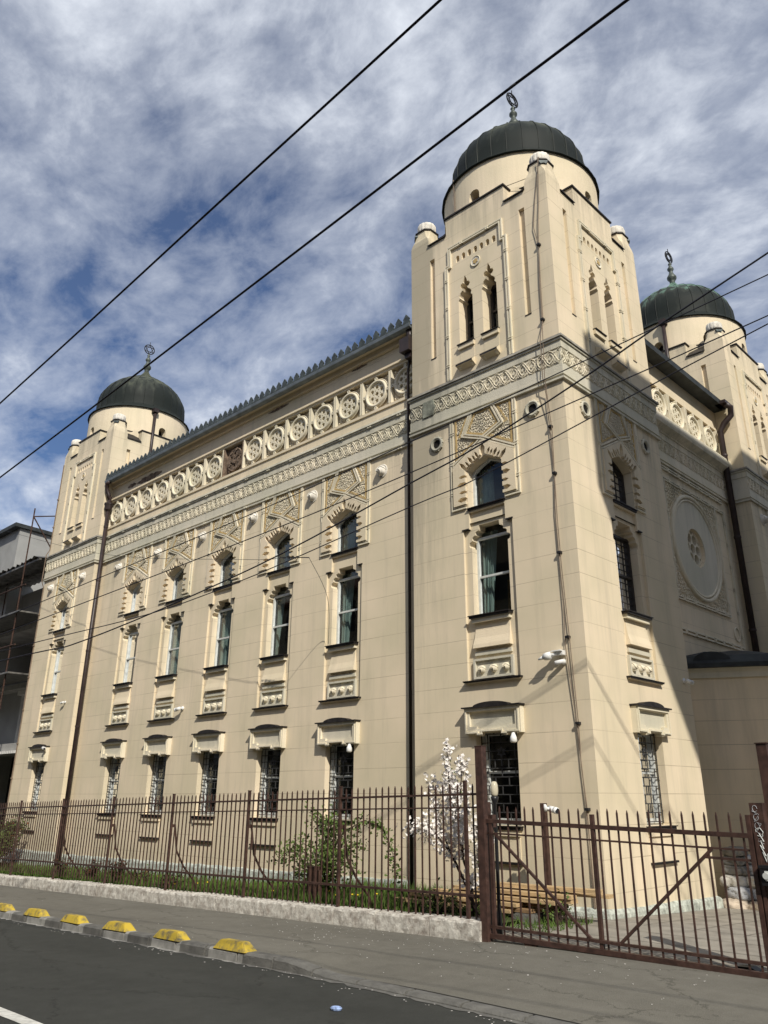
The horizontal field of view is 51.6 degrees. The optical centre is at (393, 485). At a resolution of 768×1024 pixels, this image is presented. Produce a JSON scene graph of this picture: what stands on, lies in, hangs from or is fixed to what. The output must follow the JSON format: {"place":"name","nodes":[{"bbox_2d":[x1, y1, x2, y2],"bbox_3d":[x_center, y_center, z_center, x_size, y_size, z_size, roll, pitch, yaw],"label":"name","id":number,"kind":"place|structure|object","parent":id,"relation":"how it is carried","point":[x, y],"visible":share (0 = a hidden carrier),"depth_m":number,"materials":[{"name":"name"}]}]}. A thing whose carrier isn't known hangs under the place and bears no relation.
{"place":"outdoors","nodes":[
{"label":"outdoors","id":0,"kind":"place"},
{"bbox_2d":[0,0,441,403],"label":"trolley wire","id":1,"kind":"object","parent":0,"point":[424,14],"visible":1,"depth_m":5.75,"materials":[{"name":"metal"}]},
{"bbox_2d":[0,918,515,1023],"bbox_3d":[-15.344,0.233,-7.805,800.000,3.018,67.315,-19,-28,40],"label":"road","id":2,"kind":"structure","parent":0,"point":[52,976],"depth_m":7.13,"materials":[{"name":"asphalt"}]},
{"bbox_2d":[0,1007,41,1023],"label":"road marking","id":3,"kind":"object","parent":2,"relation":"on","point":[13,1016],"visible":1,"depth_m":6.29,"materials":[{"name":"paint"}]},
{"bbox_2d":[1,918,527,1023],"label":"gutter grit","id":4,"kind":"object","parent":2,"relation":"on","point":[416,999],"visible":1,"depth_m":7.44,"materials":[{"name":"gravel"}]},
{"bbox_2d":[0,910,574,1023],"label":"kerb","id":5,"kind":"structure","parent":2,"relation":"on","point":[281,963],"depth_m":8.16,"materials":[{"name":"concrete"}]},
{"bbox_2d":[0,903,14,910],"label":"kerb block","id":6,"kind":"structure","parent":5,"relation":"on","point":[6,907],"depth_m":12.95,"materials":[{"name":"yellow paint"}]},
{"bbox_2d":[23,908,49,916],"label":"kerb block","id":7,"kind":"structure","parent":5,"relation":"on","point":[36,912],"depth_m":12.12,"materials":[{"name":"yellow paint"}]},
{"bbox_2d":[60,914,88,923],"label":"kerb block","id":8,"kind":"structure","parent":5,"relation":"on","point":[75,918],"depth_m":11.24,"materials":[{"name":"yellow paint"}]},
{"bbox_2d":[103,921,135,931],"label":"kerb block","id":9,"kind":"structure","parent":5,"relation":"on","point":[120,926],"depth_m":10.38,"materials":[{"name":"yellow paint"}]},
{"bbox_2d":[153,929,189,941],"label":"kerb block","id":10,"kind":"structure","parent":5,"relation":"on","point":[173,935],"depth_m":9.51,"materials":[{"name":"yellow paint"}]},
{"bbox_2d":[213,938,256,952],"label":"kerb block","id":11,"kind":"structure","parent":5,"relation":"on","point":[235,945],"depth_m":8.65,"materials":[{"name":"yellow paint"}]},
{"bbox_2d":[0,859,594,932],"bbox_3d":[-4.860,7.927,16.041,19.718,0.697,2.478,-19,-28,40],"label":"grass","id":12,"kind":"structure","parent":0,"point":[384,900],"depth_m":12.68,"materials":[{"name":"plant"}]},
{"bbox_2d":[0,812,29,856],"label":"green shrub","id":13,"kind":"object","parent":12,"relation":"on","point":[9,835],"visible":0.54,"depth_m":21.27,"materials":[{"name":"green plant"}]},
{"bbox_2d":[50,857,72,874],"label":"rose plant","id":14,"kind":"object","parent":12,"relation":"on","point":[62,867],"visible":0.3,"depth_m":18.07,"materials":[{"name":"green plant"}]},
{"bbox_2d":[78,857,101,878],"bbox_3d":[-6.474,8.258,17.026,0.444,0.600,0.539,-8,-23,20],"label":"rose plant","id":15,"kind":"object","parent":12,"relation":"on","point":[92,869],"visible":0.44,"depth_m":16.99,"materials":[{"name":"green plant"}]},
{"bbox_2d":[104,858,129,882],"bbox_3d":[-5.659,7.846,16.130,0.524,0.656,0.621,6,-22,-15],"label":"rose plant","id":16,"kind":"object","parent":12,"relation":"on","point":[116,870],"visible":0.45,"depth_m":16.07,"materials":[{"name":"green plant"}]},
{"bbox_2d":[132,864,156,884],"bbox_3d":[-5.034,7.827,15.866,0.447,0.477,0.505,-4,-22,10],"label":"rose plant","id":17,"kind":"object","parent":12,"relation":"on","point":[142,876],"visible":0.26,"depth_m":15.83,"materials":[{"name":"green plant"}]},
{"bbox_2d":[159,869,184,888],"bbox_3d":[-4.138,7.325,14.639,0.464,0.446,0.476,-1,-21,3],"label":"rose plant","id":18,"kind":"object","parent":12,"relation":"on","point":[171,880],"visible":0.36,"depth_m":14.67,"materials":[{"name":"green plant"}]},
{"bbox_2d":[306,866,320,903],"bbox_3d":[-1.161,5.943,11.639,0.245,0.655,0.130,-19,-28,40],"label":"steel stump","id":19,"kind":"object","parent":12,"relation":"on","point":[313,880],"visible":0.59,"depth_m":11.62,"materials":[{"name":"metal"}]},
{"bbox_2d":[266,801,404,892],"bbox_3d":[-0.874,5.614,12.182,2.765,1.437,0.785,-19,-28,40],"label":"green shrub","id":20,"kind":"object","parent":12,"relation":"on","point":[366,822],"visible":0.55,"depth_m":12.21,"materials":[{"name":"green plant"}]},
{"bbox_2d":[418,877,456,914],"bbox_3d":[0.595,5.469,10.434,0.591,0.549,0.439,-19,-28,40],"label":"leafy weed","id":21,"kind":"object","parent":12,"relation":"on","point":[433,907],"visible":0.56,"depth_m":10.42,"materials":[{"name":"green plant"}]},
{"bbox_2d":[396,738,494,917],"bbox_3d":[0.707,4.462,10.408,1.419,2.204,0.696,-19,-28,40],"label":"blossom tree","id":22,"kind":"object","parent":12,"relation":"on","point":[452,781],"visible":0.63,"depth_m":10.41,"materials":[{"name":"white plant"}]},
{"bbox_2d":[447,898,479,916],"bbox_3d":[0.940,5.340,9.965,0.551,0.420,0.561,2,-21,-4],"label":"leafy weed","id":23,"kind":"object","parent":12,"relation":"on","point":[456,908],"visible":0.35,"depth_m":9.92,"materials":[{"name":"green plant"}]},
{"bbox_2d":[513,912,546,924],"bbox_3d":[1.774,5.594,10.207,0.280,0.192,0.440,-19,-28,40],"label":"concrete block","id":24,"kind":"object","parent":12,"relation":"on","point":[533,916],"depth_m":10.09,"materials":[{"name":"concrete"}]},
{"bbox_2d":[410,895,536,913],"bbox_3d":[1.023,5.718,10.869,0.150,0.042,2.200,19,-28,-40],"label":"timber plank","id":25,"kind":"object","parent":24,"relation":"on","point":[524,909],"visible":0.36,"depth_m":10.23,"materials":[{"name":"wood"}]},
{"bbox_2d":[410,892,522,906],"bbox_3d":[0.946,5.663,10.880,1.900,0.042,0.150,-20,-29,41],"label":"timber plank","id":26,"kind":"object","parent":25,"relation":"on","point":[506,903],"visible":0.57,"depth_m":10.78,"materials":[{"name":"wood"}]},
{"bbox_2d":[523,905,555,912],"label":"timber plank","id":27,"kind":"object","parent":24,"relation":"on","point":[540,909],"visible":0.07,"depth_m":10.25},
{"bbox_2d":[463,896,568,908],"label":"timber plank","id":28,"kind":"object","parent":27,"relation":"on","point":[534,904],"visible":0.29,"depth_m":10.26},
{"bbox_2d":[432,888,560,905],"bbox_3d":[1.327,5.516,10.667,0.150,0.042,2.100,20,-29,-41],"label":"timber plank","id":29,"kind":"object","parent":28,"relation":"on","point":[525,899],"visible":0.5,"depth_m":10.34,"materials":[{"name":"wood"}]},
{"bbox_2d":[455,889,577,903],"bbox_3d":[1.596,5.499,10.665,0.150,0.042,2.000,18,-28,-39],"label":"timber plank","id":30,"kind":"object","parent":28,"relation":"on","point":[569,901],"visible":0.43,"depth_m":10.20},
{"bbox_2d":[453,885,576,899],"bbox_3d":[1.563,5.413,10.584,1.900,0.042,0.150,-18,-28,39],"label":"timber plank","id":31,"kind":"object","parent":30,"relation":"on","point":[532,893],"visible":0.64,"depth_m":10.36,"materials":[{"name":"wood"}]},
{"bbox_2d":[500,886,613,898],"bbox_3d":[1.879,5.456,10.689,2.200,0.042,0.150,-15,-26,34],"label":"timber plank","id":32,"kind":"object","parent":30,"relation":"on","point":[608,896],"visible":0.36,"depth_m":10.27,"materials":[{"name":"wood"}]},
{"bbox_2d":[476,880,602,893],"bbox_3d":[1.804,5.335,10.575,2.100,0.042,0.150,-17,-27,36],"label":"timber plank","id":33,"kind":"object","parent":32,"relation":"on","point":[560,888],"visible":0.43,"depth_m":10.30,"materials":[{"name":"wood"}]},
{"bbox_2d":[0,0,628,477],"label":"trolley wire","id":34,"kind":"object","parent":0,"point":[618,6],"visible":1,"depth_m":6.04,"materials":[{"name":"metal"}]},
{"bbox_2d":[330,1006,341,1010],"bbox_3d":[-0.467,4.217,6.406,0.110,0.020,0.084,-19,-28,40],"label":"plastic lid","id":35,"kind":"object","parent":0,"point":[335,1008],"visible":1,"depth_m":6.38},
{"bbox_2d":[0,885,767,1023],"bbox_3d":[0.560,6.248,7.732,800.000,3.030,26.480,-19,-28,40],"label":"pavement","id":36,"kind":"structure","parent":0,"point":[523,977],"depth_m":7.57,"materials":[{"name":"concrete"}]},
{"bbox_2d":[0,874,481,941],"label":"stone wall","id":37,"kind":"structure","parent":36,"relation":"on","point":[447,926],"depth_m":11.40,"materials":[{"name":"stone"}]},
{"bbox_2d":[0,781,479,919],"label":"railing fence","id":38,"kind":"object","parent":37,"relation":"on","point":[467,895],"visible":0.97,"depth_m":12.49,"materials":[{"name":"brown metal"}]},
{"bbox_2d":[16,920,672,1023],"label":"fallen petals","id":39,"kind":"object","parent":36,"relation":"on","point":[367,957],"visible":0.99,"depth_m":8.24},
{"bbox_2d":[474,745,492,941],"bbox_3d":[1.047,4.198,9.290,0.110,2.198,0.100,-19,-28,40],"label":"gate post","id":40,"kind":"object","parent":36,"relation":"on","point":[483,846],"visible":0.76,"depth_m":9.26,"materials":[{"name":"brown metal"}]},
{"bbox_2d":[488,802,495,939],"bbox_3d":[1.144,4.534,9.298,0.130,1.540,0.085,-19,-28,40],"label":"gate guide post","id":41,"kind":"object","parent":36,"relation":"on","point":[490,816],"visible":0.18,"depth_m":9.49,"materials":[{"name":"brown metal"}]},
{"bbox_2d":[492,941,767,971],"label":"gate track","id":42,"kind":"structure","parent":36,"relation":"on","point":[659,956],"depth_m":7.87,"materials":[{"name":"metal"}]},
{"bbox_2d":[486,806,767,978],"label":"sliding gate","id":43,"kind":"structure","parent":42,"relation":"on","point":[640,956],"depth_m":7.99,"materials":[{"name":"brown metal"}]},
{"bbox_2d":[738,964,761,970],"bbox_3d":[3.215,4.388,7.183,0.240,0.075,0.120,-19,-28,40],"label":"gate stop","id":44,"kind":"object","parent":36,"relation":"on","point":[753,967],"visible":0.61,"depth_m":7.17,"materials":[{"name":"metal"}]},
{"bbox_2d":[749,803,767,930],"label":"latch post","id":45,"kind":"object","parent":36,"relation":"on","point":[759,817],"visible":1,"depth_m":7.29,"materials":[{"name":"brown metal"}]},
{"bbox_2d":[0,0,767,531],"label":"sky","id":46,"kind":"structure","parent":0,"point":[123,123],"materials":[{"name":"blue"}]},
{"bbox_2d":[389,983,579,1023],"bbox_3d":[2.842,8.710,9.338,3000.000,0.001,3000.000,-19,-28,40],"label":"ground","id":47,"kind":"structure","parent":0,"point":[493,1005],"depth_m":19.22,"materials":[{"name":"asphalt"}]},
{"bbox_2d":[0,522,51,827],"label":"grey house","id":48,"kind":"structure","parent":47,"relation":"on","point":[13,548],"depth_m":30.26,"materials":[{"name":"concrete"}]},
{"bbox_2d":[14,690,25,742],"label":"window","id":49,"kind":"structure","parent":48,"relation":"in","point":[20,693],"depth_m":27.63,"materials":[{"name":"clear glass"}]},
{"bbox_2d":[0,508,54,707],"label":"scaffolding","id":50,"kind":"object","parent":48,"relation":"attached to","point":[16,620],"visible":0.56,"depth_m":27.10,"materials":[{"name":"metal"}]},
{"bbox_2d":[503,908,766,970],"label":"yard paving","id":51,"kind":"structure","parent":0,"point":[738,934],"depth_m":9.38,"materials":[{"name":"concrete"}]},
{"bbox_2d":[1,90,767,925],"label":"synagogue","id":52,"kind":"structure","parent":51,"relation":"on","point":[619,554],"depth_m":15.97,"materials":[{"name":"paint"}]},
{"bbox_2d":[23,744,49,831],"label":"window","id":53,"kind":"structure","parent":52,"relation":"in","point":[39,755],"depth_m":23.10,"materials":[{"name":"paint"}]},
{"bbox_2d":[33,640,65,733],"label":"tall window","id":54,"kind":"structure","parent":52,"relation":"in","point":[45,725],"depth_m":23.79,"materials":[{"name":"paint"}]},
{"bbox_2d":[48,568,79,632],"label":"arched window","id":55,"kind":"structure","parent":52,"relation":"in","point":[65,582],"depth_m":24.94,"materials":[{"name":"paint"}]},
{"bbox_2d":[61,452,95,549],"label":"belfry window","id":56,"kind":"structure","parent":52,"relation":"in","point":[79,526],"depth_m":25.88,"materials":[{"name":"paint"}]},
{"bbox_2d":[96,738,126,835],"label":"window","id":57,"kind":"structure","parent":52,"relation":"in","point":[115,748],"depth_m":20.75,"materials":[{"name":"paint"}]},
{"bbox_2d":[105,623,140,726],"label":"tall window","id":58,"kind":"structure","parent":52,"relation":"in","point":[123,692],"depth_m":21.51,"materials":[{"name":"paint"}]},
{"bbox_2d":[118,544,152,615],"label":"arched window","id":59,"kind":"structure","parent":52,"relation":"in","point":[142,569],"depth_m":22.59,"materials":[{"name":"paint"}]},
{"bbox_2d":[139,734,172,838],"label":"window","id":60,"kind":"structure","parent":52,"relation":"in","point":[157,745],"depth_m":19.31,"materials":[{"name":"paint"}]},
{"bbox_2d":[147,611,184,722],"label":"tall window","id":61,"kind":"structure","parent":52,"relation":"in","point":[166,689],"depth_m":20.06,"materials":[{"name":"paint"}]},
{"bbox_2d":[158,528,196,603],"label":"arched window","id":62,"kind":"structure","parent":52,"relation":"in","point":[187,550],"depth_m":21.21,"materials":[{"name":"paint"}]},
{"bbox_2d":[174,706,183,711],"bbox_3d":[-5.199,5.385,19.160,0.204,0.130,0.170,-19,-28,40],"label":"security camera","id":63,"kind":"object","parent":52,"relation":"attached to","point":[178,708],"visible":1,"depth_m":19.12,"materials":[{"name":"white plastic"}]},
{"bbox_2d":[189,730,225,842],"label":"window","id":64,"kind":"structure","parent":52,"relation":"in","point":[204,741],"depth_m":17.90,"materials":[{"name":"paint"}]},
{"bbox_2d":[195,597,234,716],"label":"tall window","id":65,"kind":"structure","parent":52,"relation":"in","point":[216,681],"depth_m":18.67,"materials":[{"name":"paint"}]},
{"bbox_2d":[204,508,246,590],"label":"arched window","id":66,"kind":"structure","parent":52,"relation":"in","point":[235,531],"depth_m":19.83,"materials":[{"name":"paint"}]},
{"bbox_2d":[248,724,286,846],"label":"window","id":67,"kind":"structure","parent":52,"relation":"in","point":[264,738],"depth_m":16.50,"materials":[{"name":"paint"}]},
{"bbox_2d":[252,582,293,710],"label":"tall window","id":68,"kind":"structure","parent":52,"relation":"in","point":[276,671],"depth_m":17.20,"materials":[{"name":"paint"}]},
{"bbox_2d":[258,486,303,574],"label":"arched window","id":69,"kind":"structure","parent":52,"relation":"in","point":[291,509],"depth_m":18.43,"materials":[{"name":"paint"}]},
{"bbox_2d":[309,558,328,643],"bbox_3d":[-1.421,2.299,15.748,0.150,1.407,1.488,-4,-22,11],"label":"span wire","id":70,"kind":"object","parent":52,"relation":"attached to","point":[327,598],"visible":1,"depth_m":15.81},
{"bbox_2d":[279,556,308,559],"bbox_3d":[-1.978,1.420,15.674,0.934,0.200,0.024,-19,-28,40],"label":"turnbuckle","id":71,"kind":"object","parent":70,"relation":"attached to","point":[288,557],"visible":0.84,"depth_m":15.69,"materials":[{"name":"metal"}]},
{"bbox_2d":[1,529,275,559],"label":"span wire","id":72,"kind":"object","parent":71,"relation":"attached to","point":[159,558],"visible":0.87,"depth_m":19.39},
{"bbox_2d":[315,717,360,850],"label":"window","id":73,"kind":"structure","parent":52,"relation":"in","point":[332,731],"depth_m":15.18,"materials":[{"name":"paint"}]},
{"bbox_2d":[318,563,362,702],"bbox_3d":[-0.930,2.981,16.089,1.150,2.718,0.495,-19,-28,40],"label":"tall window","id":74,"kind":"structure","parent":52,"relation":"in","point":[341,661],"depth_m":15.85,"materials":[{"name":"paint"}]},
{"bbox_2d":[320,461,370,556],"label":"arched window","id":75,"kind":"structure","parent":52,"relation":"in","point":[353,482],"depth_m":17.02,"materials":[{"name":"paint"}]},
{"bbox_2d":[346,744,353,751],"bbox_3d":[-0.817,4.889,14.844,0.146,0.181,0.106,1,-21,-1],"label":"wall light","id":76,"kind":"object","parent":52,"relation":"attached to","point":[349,748],"visible":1,"depth_m":14.80,"materials":[{"name":"white plastic"}]},
{"bbox_2d":[444,218,513,381],"bbox_3d":[1.692,-3.612,15.528,1.548,3.089,0.460,-19,-28,40],"label":"belfry window","id":77,"kind":"structure","parent":52,"relation":"in","point":[490,337],"depth_m":15.32,"materials":[{"name":"paint"}]},
{"bbox_2d":[449,396,520,512],"bbox_3d":[1.735,-0.482,14.357,1.502,1.906,0.465,-19,-28,40],"label":"arched window","id":78,"kind":"structure","parent":52,"relation":"in","point":[472,429],"depth_m":14.33,"materials":[{"name":"paint"}]},
{"bbox_2d":[462,516,522,683],"bbox_3d":[1.785,1.956,13.462,1.150,2.718,0.685,-19,-28,40],"label":"tall window","id":79,"kind":"structure","parent":52,"relation":"in","point":[496,632],"depth_m":13.15,"materials":[{"name":"paint"}]},
{"bbox_2d":[461,701,524,864],"bbox_3d":[1.627,4.548,12.275,1.150,2.340,0.365,-19,-28,40],"label":"window","id":80,"kind":"structure","parent":52,"relation":"in","point":[502,718],"depth_m":12.43,"materials":[{"name":"paint"}]},
{"bbox_2d":[510,732,518,742],"bbox_3d":[1.846,3.834,12.141,0.146,0.181,0.106,1,-21,-1],"label":"wall light","id":81,"kind":"object","parent":52,"relation":"attached to","point":[513,738],"visible":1,"depth_m":12.10,"materials":[{"name":"glass"}]},
{"bbox_2d":[538,649,566,664],"bbox_3d":[2.398,2.620,12.047,0.394,0.216,0.217,-19,-28,40],"label":"security camera","id":82,"kind":"object","parent":52,"relation":"attached to","point":[549,655],"visible":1,"depth_m":12.00,"materials":[{"name":"white plastic"}]},
{"bbox_2d":[576,219,631,382],"bbox_3d":[4.101,-3.627,15.477,0.150,3.089,1.548,-19,-28,40],"label":"belfry window","id":83,"kind":"structure","parent":52,"relation":"in","point":[599,337],"depth_m":15.27,"materials":[{"name":"paint"}]},
{"bbox_2d":[593,398,645,513],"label":"arched window","id":84,"kind":"structure","parent":52,"relation":"in","point":[611,426],"depth_m":14.35,"materials":[{"name":"paint"}]},
{"bbox_2d":[611,517,664,684],"bbox_3d":[3.993,1.934,13.393,0.335,2.718,1.150,-19,-28,40],"label":"tall window","id":85,"kind":"structure","parent":52,"relation":"in","point":[640,669],"depth_m":13.23,"materials":[{"name":"paint"}]},
{"bbox_2d":[629,702,678,864],"bbox_3d":[4.020,4.573,12.325,0.365,2.340,1.150,-19,-28,40],"label":"window","id":86,"kind":"structure","parent":52,"relation":"in","point":[647,718],"depth_m":12.49,"materials":[{"name":"paint"}]},
{"bbox_2d":[682,678,693,684],"bbox_3d":[5.148,3.421,13.879,0.145,0.110,0.173,-19,-28,40],"label":"security camera","id":87,"kind":"object","parent":52,"relation":"attached to","point":[689,681],"visible":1,"depth_m":13.85,"materials":[{"name":"white plastic"}]},
{"bbox_2d":[688,530,701,566],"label":"rose window","id":88,"kind":"structure","parent":52,"relation":"in","point":[694,546],"depth_m":17.27,"materials":[{"name":"glass"}]},
{"bbox_2d":[741,370,767,478],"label":"belfry window","id":89,"kind":"structure","parent":52,"relation":"in","point":[763,460],"depth_m":20.57,"materials":[{"name":"paint"}]},
{"bbox_2d":[490,781,502,933],"bbox_3d":[1.252,4.540,9.642,0.100,1.780,0.097,-19,-28,40],"label":"garden lamp","id":90,"kind":"object","parent":51,"relation":"on","point":[494,791],"visible":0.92,"depth_m":9.64,"materials":[{"name":"brown metal"}]},
{"bbox_2d":[540,803,558,890],"bbox_3d":[2.149,5.071,10.634,0.264,1.520,0.166,-19,-28,40],"label":"camera post","id":91,"kind":"object","parent":51,"relation":"on","point":[545,808],"visible":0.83,"depth_m":10.76,"materials":[{"name":"brown metal"}]},
{"bbox_2d":[539,889,573,924],"bbox_3d":[2.052,5.366,10.088,0.448,0.434,0.502,-6,-22,15],"label":"leafy weed","id":92,"kind":"object","parent":51,"relation":"on","point":[561,912],"visible":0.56,"depth_m":9.98,"materials":[{"name":"green plant"}]},
{"bbox_2d":[723,898,748,908],"bbox_3d":[5.523,6.806,12.876,0.500,0.203,0.358,-6,-23,15],"label":"rubble sack","id":93,"kind":"object","parent":51,"relation":"on","point":[734,903],"visible":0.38,"depth_m":12.76,"materials":[{"name":"fabric"}]},
{"bbox_2d":[727,886,753,901],"bbox_3d":[5.681,6.686,13.019,0.377,0.219,0.485,14,-25,-22],"label":"rubble sack","id":94,"kind":"object","parent":93,"relation":"on","point":[744,891],"visible":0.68,"depth_m":12.88,"materials":[{"name":"fabric"}]},
{"bbox_2d":[720,875,748,887],"bbox_3d":[5.672,6.577,13.199,0.355,0.208,0.454,15,-26,-29],"label":"rubble sack","id":95,"kind":"object","parent":94,"relation":"on","point":[731,881],"visible":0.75,"depth_m":13.09,"materials":[{"name":"plastic"}]},
{"bbox_2d":[724,865,750,875],"bbox_3d":[5.735,6.439,13.300,0.359,0.175,0.472,25,-32,-37],"label":"rubble sack","id":96,"kind":"object","parent":95,"relation":"on","point":[730,870],"visible":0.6,"depth_m":13.17,"materials":[{"name":"fabric"}]},
{"bbox_2d":[723,855,745,865],"bbox_3d":[5.736,6.312,13.389,0.332,0.166,0.447,11,-23,-42],"label":"rubble sack","id":97,"kind":"object","parent":96,"relation":"on","point":[731,862],"visible":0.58,"depth_m":13.26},
{"bbox_2d":[722,846,747,856],"bbox_3d":[5.767,6.191,13.453,0.332,0.139,0.474,3,-20,-28],"label":"rubble sack","id":98,"kind":"object","parent":97,"relation":"on","point":[730,853],"visible":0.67,"depth_m":13.33,"materials":[{"name":"fabric"}]},
{"bbox_2d":[748,901,758,910],"bbox_3d":[5.859,6.765,12.719,0.371,0.197,0.512,5,-22,-16],"label":"rubble sack","id":99,"kind":"object","parent":51,"relation":"on","point":[750,905],"visible":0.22,"depth_m":12.66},
{"bbox_2d":[752,888,756,900],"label":"rubble sack","id":100,"kind":"object","parent":99,"relation":"on","point":[754,894],"visible":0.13,"depth_m":12.88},
{"bbox_2d":[745,875,754,887],"bbox_3d":[5.962,6.535,13.109,0.361,0.179,0.481,9,-23,-23],"label":"rubble sack","id":101,"kind":"object","parent":100,"relation":"on","point":[752,881],"visible":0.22,"depth_m":13.00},
{"bbox_2d":[745,864,752,875],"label":"rubble sack","id":102,"kind":"object","parent":101,"relation":"on","point":[750,868],"visible":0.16,"depth_m":13.16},
{"bbox_2d":[754,742,767,815],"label":"gate end post","id":103,"kind":"object","parent":51,"relation":"on","point":[762,751],"visible":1,"depth_m":7.64,"materials":[{"name":"brown metal"}]},
{"bbox_3d":[16.907,-4.875,7.130,12.000,19.340,18.000,-19,-28,40],"label":"apartment block","id":104,"kind":"object","parent":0,"visible":0},
{"bbox_2d":[0,252,767,661],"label":"telephone cable","id":105,"kind":"object","parent":104,"relation":"attached to","point":[432,470],"visible":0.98,"depth_m":11.01,"materials":[{"name":"rubber"}]},
{"bbox_2d":[0,315,767,634],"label":"feeder wire","id":106,"kind":"object","parent":104,"relation":"attached to","point":[414,470],"visible":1,"depth_m":10.29,"materials":[{"name":"metal"}]},
{"bbox_2d":[0,323,767,651],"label":"feeder wire","id":107,"kind":"object","parent":104,"relation":"attached to","point":[412,505],"visible":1,"depth_m":10.35,"materials":[{"name":"metal"}]},
{"bbox_2d":[0,274,767,618],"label":"feeder wire","id":108,"kind":"object","parent":104,"relation":"attached to","point":[408,442],"visible":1,"depth_m":10.96,"materials":[{"name":"metal"}]},
{"bbox_3d":[0.653,5.982,11.204,0.280,0.192,0.440,-19,-28,40],"label":"concrete block","id":109,"kind":"object","parent":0,"visible":0},
{"bbox_2d":[393,897,514,913],"bbox_3d":[0.789,5.752,10.902,2.000,0.042,0.150,-18,-28,38],"label":"timber plank","id":110,"kind":"object","parent":109,"relation":"on","point":[463,905],"visible":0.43,"depth_m":10.99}
]}

